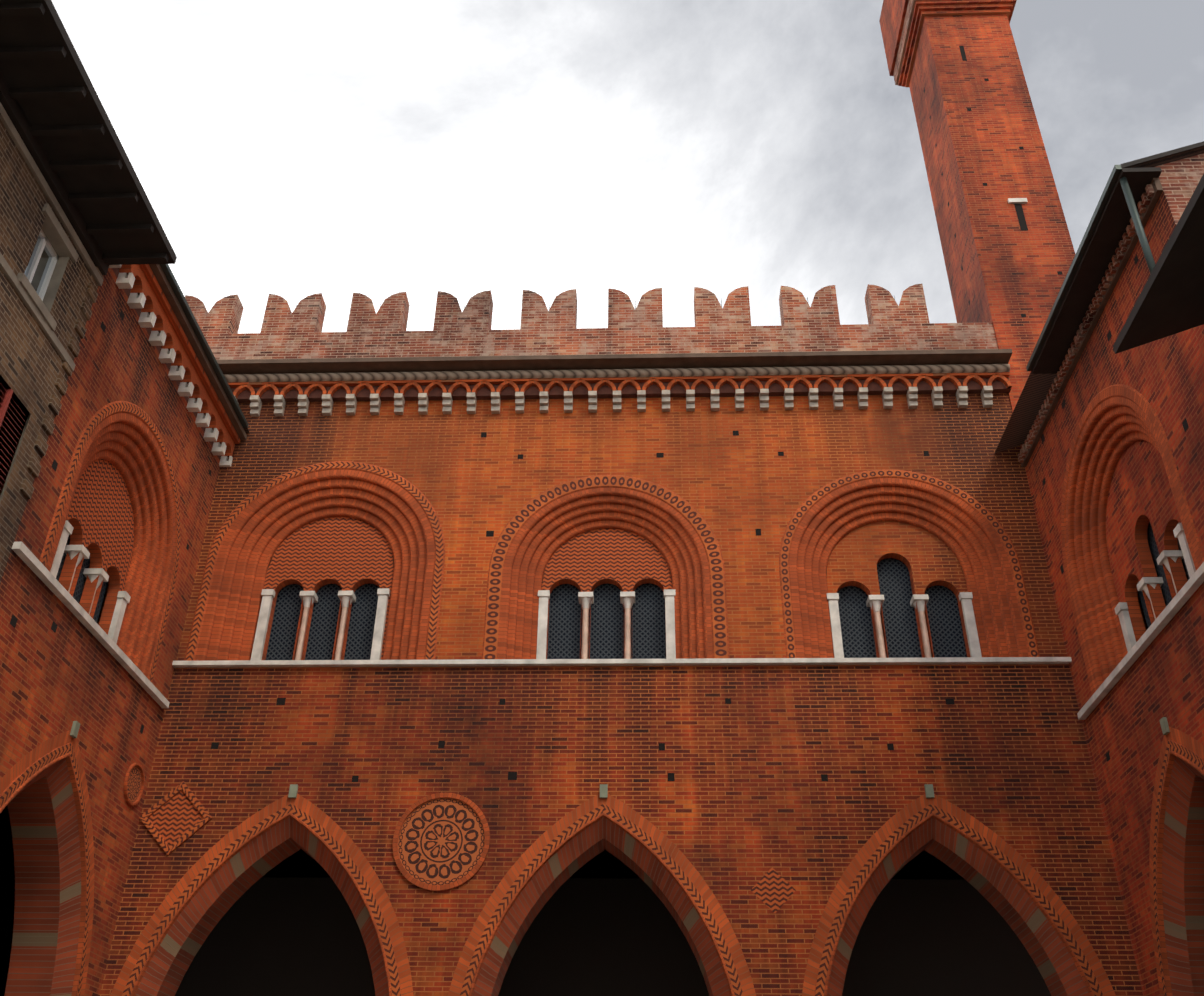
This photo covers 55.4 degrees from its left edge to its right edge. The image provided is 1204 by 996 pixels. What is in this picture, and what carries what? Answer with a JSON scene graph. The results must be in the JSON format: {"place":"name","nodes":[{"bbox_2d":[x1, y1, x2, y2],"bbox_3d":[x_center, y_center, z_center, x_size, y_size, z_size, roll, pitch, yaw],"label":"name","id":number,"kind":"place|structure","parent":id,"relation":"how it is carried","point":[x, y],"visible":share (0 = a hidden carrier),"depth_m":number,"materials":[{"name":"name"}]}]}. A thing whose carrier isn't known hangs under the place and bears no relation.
{"place":"outdoors","nodes":[
{"label":"outdoors","id":0,"kind":"place"},
{"bbox_2d":[0,0,176,581],"bbox_3d":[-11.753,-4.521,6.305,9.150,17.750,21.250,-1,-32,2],"label":"building","id":1,"kind":"structure","parent":0,"point":[78,216],"depth_m":16.01,"materials":[{"name":"brown brick"}]},
{"bbox_2d":[0,264,249,995],"bbox_3d":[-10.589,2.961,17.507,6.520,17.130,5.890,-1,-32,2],"label":"building","id":2,"kind":"structure","parent":0,"point":[150,422],"depth_m":18.16,"materials":[{"name":"brick"}]},
{"bbox_2d":[0,284,1142,995],"bbox_3d":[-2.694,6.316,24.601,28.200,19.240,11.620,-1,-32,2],"label":"building","id":3,"kind":"structure","parent":0,"point":[642,650],"depth_m":21.31,"materials":[{"name":"red brick"}]},
{"bbox_2d":[51,0,1203,333],"label":"sky","id":4,"kind":"structure","parent":0,"point":[292,150],"materials":[{"name":"white"}]},
{"bbox_2d":[995,141,1203,995],"bbox_3d":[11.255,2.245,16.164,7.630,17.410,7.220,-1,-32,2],"label":"building","id":5,"kind":"structure","parent":0,"point":[1111,453],"depth_m":17.59,"materials":[{"name":"red brick"}]},
{"bbox_2d":[1113,174,1203,353],"bbox_3d":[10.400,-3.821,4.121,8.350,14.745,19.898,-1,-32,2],"label":"roof eave","id":6,"kind":"structure","parent":5,"relation":"attached to","point":[1170,301],"depth_m":14.02,"materials":[{"name":"dark wood"},{"name":"tile"},{"name":"metal"}]},
{"label":"ground","id":7,"kind":"structure","parent":0,"visible":0},
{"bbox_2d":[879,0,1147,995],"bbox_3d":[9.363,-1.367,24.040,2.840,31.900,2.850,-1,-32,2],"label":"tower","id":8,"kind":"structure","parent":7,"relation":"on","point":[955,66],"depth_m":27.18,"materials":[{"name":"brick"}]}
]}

